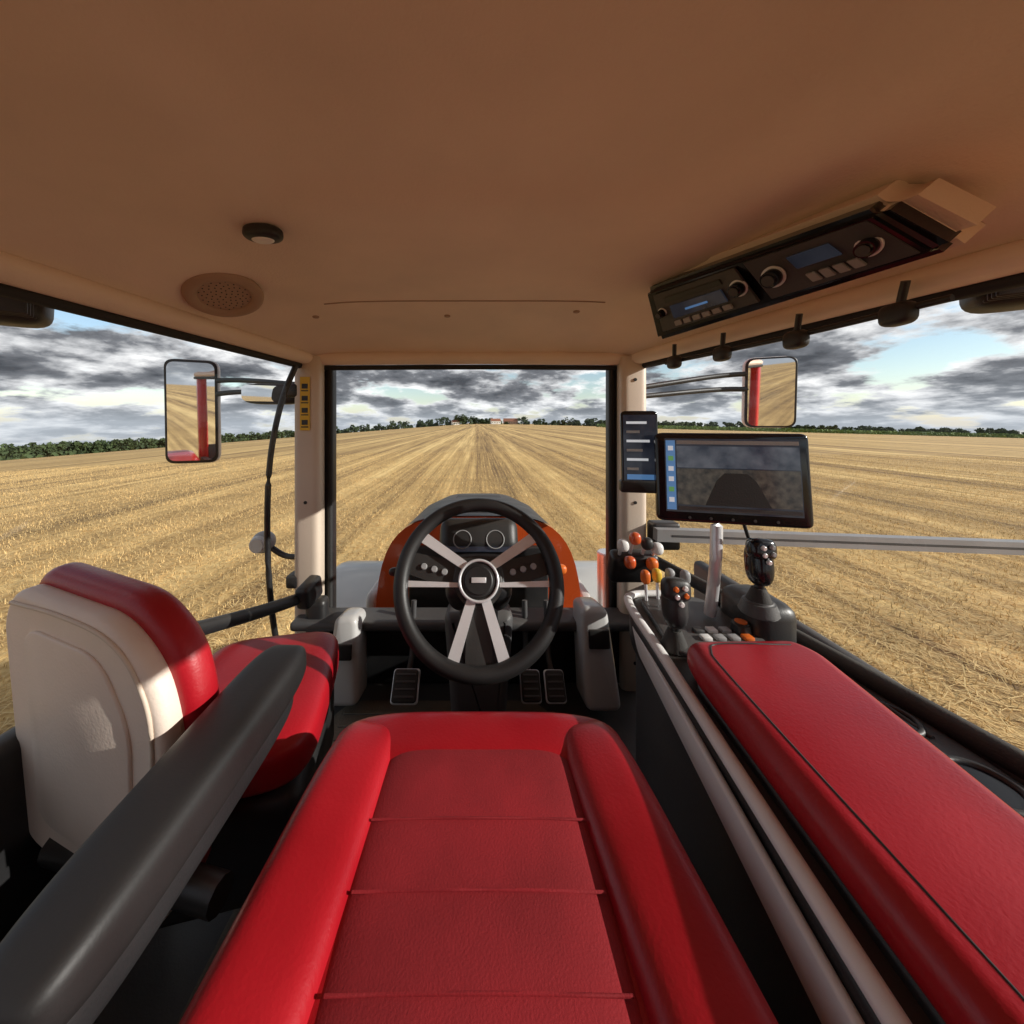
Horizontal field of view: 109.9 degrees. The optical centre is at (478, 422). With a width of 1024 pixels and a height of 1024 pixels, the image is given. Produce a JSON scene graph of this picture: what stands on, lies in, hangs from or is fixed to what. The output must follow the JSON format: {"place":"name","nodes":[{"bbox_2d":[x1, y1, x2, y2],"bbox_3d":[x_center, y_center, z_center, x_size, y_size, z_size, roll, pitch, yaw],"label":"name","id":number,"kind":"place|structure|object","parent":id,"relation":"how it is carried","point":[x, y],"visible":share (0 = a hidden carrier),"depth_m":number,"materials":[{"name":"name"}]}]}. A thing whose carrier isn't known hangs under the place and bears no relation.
{"place":"outdoors","nodes":[
{"label":"outdoors","id":0,"kind":"place"},
{"bbox_2d":[0,423,1023,750],"bbox_3d":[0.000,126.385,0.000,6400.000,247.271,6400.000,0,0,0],"label":"stubble field","id":1,"kind":"structure","parent":0,"point":[514,443],"depth_m":10.78,"materials":[{"name":"beige plant"}]},
{"bbox_2d":[0,430,294,460],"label":"distant woodland","id":2,"kind":"object","parent":1,"relation":"on","point":[11,451],"visible":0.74,"depth_m":265.14,"materials":[{"name":"green plant"}]},
{"bbox_2d":[451,420,458,424],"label":"farmhouse","id":3,"kind":"object","parent":1,"relation":"on","point":[453,422],"visible":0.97,"depth_m":607.15,"materials":[{"name":"paint"}]},
{"bbox_2d":[336,493,605,606],"bbox_3d":[0.000,1.601,1.018,2.900,2.368,5.367,0,0,0],"label":"tractor body","id":4,"kind":"object","parent":1,"relation":"on","point":[364,583],"visible":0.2,"depth_m":1.62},
{"bbox_2d":[0,296,53,327],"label":"work light","id":5,"kind":"object","parent":4,"relation":"attached to","point":[16,313],"visible":0.45,"depth_m":0.65,"materials":[{"name":"black plastic"}]},
{"bbox_2d":[6,562,338,928],"bbox_3d":[-0.526,0.554,0.735,0.412,0.651,0.555,0,0,0],"label":"instructor seat","id":6,"kind":"object","parent":4,"relation":"attached to","point":[119,683],"visible":0.74,"depth_m":0.52,"materials":[{"name":"beige leather"}]},
{"bbox_2d":[164,359,294,463],"bbox_3d":[-0.999,-0.046,1.511,0.608,0.440,0.137,0,0,3],"label":"rearview mirror","id":7,"kind":"object","parent":4,"relation":"attached to","point":[193,393],"visible":0.85,"depth_m":1.50,"materials":[{"name":"grey paint"}]},
{"bbox_2d":[241,384,294,404],"bbox_3d":[-0.788,-0.110,1.404,0.235,0.080,0.080,0,0,-19],"label":"wide angle mirror","id":8,"kind":"object","parent":4,"relation":"attached to","point":[269,394],"visible":0.66,"depth_m":1.36,"materials":[{"name":"silver plastic"}]},
{"bbox_2d":[249,531,294,559],"bbox_3d":[-0.801,0.514,1.499,0.288,0.118,0.102,0,0,0],"label":"marker light","id":9,"kind":"object","parent":4,"relation":"attached to","point":[256,544],"visible":0.73,"depth_m":1.48,"materials":[{"name":"grey plastic"}]},
{"bbox_2d":[300,377,309,429],"bbox_3d":[-0.648,-0.070,1.335,0.036,0.200,0.004,0,0,0],"label":"warning label","id":10,"kind":"object","parent":4,"relation":"attached to","point":[304,403],"visible":1,"depth_m":1.33,"materials":[{"name":"yellow plastic"}]},
{"bbox_2d":[333,607,366,705],"bbox_3d":[-0.460,0.820,1.270,0.116,0.290,0.160,0,0,0],"label":"footwell duct","id":11,"kind":"object","parent":4,"relation":"attached to","point":[350,683],"visible":0.71,"depth_m":1.22,"materials":[{"name":"grey paint"}]},
{"bbox_2d":[390,599,420,704],"bbox_3d":[-0.240,0.781,1.238,0.090,0.247,0.204,0,0,0],"label":"foot pedal","id":12,"kind":"object","parent":4,"relation":"attached to","point":[405,686],"visible":0.94,"depth_m":1.17,"materials":[{"name":"black rubber"}]},
{"bbox_2d":[179,712,778,1023],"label":"driver seat","id":13,"kind":"object","parent":4,"relation":"on","point":[478,868],"visible":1,"depth_m":0.38,"materials":[{"name":"red leather"}]},
{"bbox_2d":[0,645,305,1023],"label":"seat armrest","id":14,"kind":"object","parent":13,"relation":"attached to","point":[76,940],"visible":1,"depth_m":0.33,"materials":[{"name":"black plastic"}]},
{"bbox_2d":[445,604,512,711],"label":"column tower","id":15,"kind":"structure","parent":4,"relation":"on","point":[472,698],"depth_m":1.06,"materials":[{"name":"black plastic"}]},
{"bbox_2d":[445,553,511,610],"bbox_3d":[0.000,0.430,0.955,0.170,0.120,0.240,0,-35,0],"label":"column shroud","id":16,"kind":"object","parent":15,"relation":"attached to","point":[458,604],"depth_m":0.87,"materials":[{"name":"black plastic"}]},
{"bbox_2d":[459,608,497,644],"bbox_3d":[0.000,0.508,0.982,0.120,0.297,0.120,0,41,0],"label":"column shaft","id":17,"kind":"object","parent":15,"relation":"attached to","point":[461,612],"visible":0.04,"depth_m":0.98,"materials":[{"name":"grey metal"}]},
{"bbox_2d":[393,498,563,685],"bbox_3d":[0.000,0.376,0.850,0.403,0.353,0.219,0,0,0],"label":"steering wheel","id":18,"kind":"object","parent":15,"relation":"attached to","point":[478,594],"visible":0.98,"depth_m":0.83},
{"bbox_2d":[440,518,517,554],"bbox_3d":[0.000,0.335,1.040,0.220,0.100,0.120,0,-28,0],"label":"cluster","id":19,"kind":"object","parent":15,"relation":"on","point":[478,529],"visible":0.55,"depth_m":0.99,"materials":[{"name":"black plastic"}]},
{"bbox_2d":[453,530,471,548],"bbox_3d":[-0.045,0.320,0.980,0.051,0.051,0.003,0,-28,0],"label":"gauge ring","id":20,"kind":"object","parent":19,"relation":"attached to","point":[470,539],"visible":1,"depth_m":0.98,"materials":[{"name":"grey plastic"}]},
{"bbox_2d":[486,530,504,548],"bbox_3d":[0.045,0.320,0.980,0.051,0.051,0.003,0,-28,0],"label":"gauge ring","id":21,"kind":"object","parent":19,"relation":"attached to","point":[502,543],"visible":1,"depth_m":0.98,"materials":[{"name":"grey plastic"}]},
{"bbox_2d":[446,545,511,551],"bbox_3d":[0.000,0.322,0.985,0.180,0.065,0.004,0,-28,0],"label":"instrument display","id":22,"kind":"object","parent":15,"relation":"attached to","point":[478,549],"visible":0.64,"depth_m":0.97},
{"bbox_2d":[0,0,1023,1023],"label":"tractor cab","id":23,"kind":"object","parent":4,"relation":"on","point":[495,183],"visible":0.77,"depth_m":0.52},
{"bbox_2d":[181,273,263,316],"bbox_3d":[-0.595,-0.317,0.840,0.153,0.110,0.156,0,0,0],"label":"roof speaker","id":24,"kind":"object","parent":23,"relation":"attached to","point":[224,295],"visible":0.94,"depth_m":0.83},
{"bbox_2d":[242,223,283,243],"bbox_3d":[-0.385,-0.335,0.640,0.068,0.028,0.044,0,0,0],"label":"cab dome light","id":25,"kind":"object","parent":23,"relation":"attached to","point":[262,233],"visible":1,"depth_m":0.63,"materials":[{"name":"black plastic"}]},
{"bbox_2d":[519,600,541,703],"bbox_3d":[0.170,0.780,1.239,0.067,0.245,0.202,0,0,0],"label":"foot pedal","id":26,"kind":"object","parent":4,"relation":"attached to","point":[530,688],"visible":0.75,"depth_m":1.17,"materials":[{"name":"black rubber"}]},
{"bbox_2d":[543,600,566,703],"bbox_3d":[0.250,0.780,1.239,0.067,0.245,0.202,0,0,0],"label":"foot pedal","id":27,"kind":"object","parent":4,"relation":"attached to","point":[554,686],"visible":0.91,"depth_m":1.17,"materials":[{"name":"black rubber"}]},
{"bbox_2d":[573,597,619,710],"bbox_3d":[0.409,0.800,1.260,0.117,0.333,0.186,0,0,0],"label":"footwell duct","id":28,"kind":"object","parent":4,"relation":"attached to","point":[596,683],"visible":1,"depth_m":1.19,"materials":[{"name":"grey paint"}]},
{"bbox_2d":[606,532,663,581],"bbox_3d":[0.470,0.406,1.085,0.140,0.169,0.102,0,0,0],"label":"valve lever cluster","id":29,"kind":"object","parent":4,"relation":"attached to","point":[626,563],"visible":0.95,"depth_m":1.07,"materials":[{"name":"black plastic"}]},
{"bbox_2d":[619,411,657,492],"bbox_3d":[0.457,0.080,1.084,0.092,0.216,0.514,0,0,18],"label":"smartphone","id":30,"kind":"object","parent":4,"relation":"attached to","point":[638,431],"visible":0.82,"depth_m":0.85,"materials":[{"name":"black plastic"}]},
{"bbox_2d":[646,356,797,427],"bbox_3d":[0.983,-0.127,1.510,0.676,0.300,0.136,0,0,-2],"label":"rearview mirror","id":31,"kind":"object","parent":4,"relation":"attached to","point":[768,389],"visible":0.99,"depth_m":1.50,"materials":[{"name":"multicoloured plastic"}]},
{"bbox_2d":[664,280,954,368],"bbox_3d":[0.666,-0.200,0.854,0.045,0.079,0.607,0,0,-15],"label":"accessory rail","id":32,"kind":"object","parent":4,"relation":"attached to","point":[901,311],"visible":1,"depth_m":0.72,"materials":[{"name":"black plastic"}]},
{"bbox_2d":[648,178,995,338],"bbox_3d":[0.534,-0.301,0.685,0.170,0.189,0.504,0,0,-20],"label":"overhead radio console","id":33,"kind":"object","parent":4,"relation":"attached to","point":[895,223],"visible":1,"depth_m":0.55,"materials":[{"name":"plastic"}]},
{"bbox_2d":[624,568,1023,1023],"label":"armrest console","id":34,"kind":"object","parent":4,"relation":"on","point":[854,851],"visible":0.93,"depth_m":0.41,"materials":[{"name":"red leather"}]},
{"bbox_2d":[660,577,690,655],"bbox_3d":[0.413,0.400,0.758,0.061,0.153,0.067,0,0,0],"label":"multifunction joystick","id":35,"kind":"object","parent":34,"relation":"on","point":[675,595],"visible":1,"depth_m":0.74,"materials":[{"name":"black plastic"}]},
{"bbox_2d":[654,433,813,617],"bbox_3d":[0.541,0.242,0.806,0.285,0.439,0.138,0,0,14],"label":"touchscreen monitor","id":36,"kind":"object","parent":34,"relation":"on","point":[717,480],"visible":1,"depth_m":0.75,"materials":[{"name":"black plastic"}]},
{"bbox_2d":[647,520,1023,554],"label":"side guard rail","id":37,"kind":"object","parent":4,"relation":"attached to","point":[669,535],"visible":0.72,"depth_m":1.26,"materials":[{"name":"grey metal"}]},
{"bbox_2d":[718,525,1023,817],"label":"side console","id":38,"kind":"object","parent":4,"relation":"attached to","point":[1005,788],"visible":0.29,"depth_m":0.56,"materials":[{"name":"grey plastic"}]},
{"bbox_2d":[721,584,795,642],"bbox_3d":[0.643,0.497,0.836,0.114,0.205,0.149,0,0,0],"label":"joystick pod","id":39,"kind":"object","parent":38,"relation":"on","point":[775,620],"visible":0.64,"depth_m":0.78,"materials":[{"name":"black plastic"}]},
{"bbox_2d":[744,537,776,604],"bbox_3d":[0.623,0.330,0.798,0.061,0.152,0.067,0,0,0],"label":"hydraulic joystick","id":40,"kind":"object","parent":39,"relation":"on","point":[760,555],"visible":1,"depth_m":0.78,"materials":[{"name":"black plastic"}]},
{"bbox_2d":[959,286,1023,313],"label":"work light","id":41,"kind":"object","parent":4,"relation":"attached to","point":[1005,300],"visible":0.35,"depth_m":0.60,"materials":[{"name":"black plastic"}]},
{"bbox_2d":[490,418,500,423],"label":"farmhouse","id":42,"kind":"object","parent":1,"relation":"on","point":[495,421],"visible":0.94,"depth_m":596.45,"materials":[{"name":"paint"}]},
{"bbox_2d":[336,414,668,433],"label":"distant tree line","id":43,"kind":"object","parent":1,"relation":"on","point":[463,419],"visible":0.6,"depth_m":629.59,"materials":[{"name":"green plant"}]},
{"bbox_2d":[503,418,517,423],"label":"farm barn","id":44,"kind":"structure","parent":1,"relation":"on","point":[512,420],"depth_m":615.69,"materials":[{"name":"brick"}]},
{"bbox_2d":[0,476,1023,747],"bbox_3d":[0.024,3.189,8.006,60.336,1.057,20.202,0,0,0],"label":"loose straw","id":45,"kind":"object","parent":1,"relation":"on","point":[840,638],"visible":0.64,"depth_m":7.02,"materials":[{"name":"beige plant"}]},
{"bbox_2d":[577,419,1023,434],"bbox_3d":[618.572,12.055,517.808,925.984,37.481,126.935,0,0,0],"label":"distant hedgerow","id":46,"kind":"object","parent":1,"relation":"on","point":[861,427],"visible":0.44,"depth_m":518.75,"materials":[{"name":"green plant"}]},
{"bbox_2d":[596,423,1023,437],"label":"maize crop","id":47,"kind":"object","parent":1,"relation":"on","point":[958,434],"visible":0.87,"depth_m":285.11,"materials":[{"name":"green plant"}]},
{"bbox_2d":[0,300,1023,446],"label":"sky","id":48,"kind":"structure","parent":0,"point":[82,379],"materials":[{"name":"grey"}]},
{"bbox_2d":[561,564,566,573],"bbox_3d":[0.200,0.368,0.898,0.040,0.024,0.024,0,0,0],"label":"lever knob","id":49,"kind":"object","parent":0,"point":[564,569],"depth_m":0.89,"materials":[{"name":"orange plastic"}]},
{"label":"indicator stalk","id":50,"kind":"object","parent":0,"visible":0},
{"bbox_2d":[389,567,395,575],"bbox_3d":[-0.205,0.374,0.898,0.040,0.020,0.020,0,0,0],"label":"stalk tip","id":51,"kind":"object","parent":50,"relation":"attached to","point":[392,571],"visible":0.44,"depth_m":0.89,"materials":[{"name":"black plastic"}]}
]}

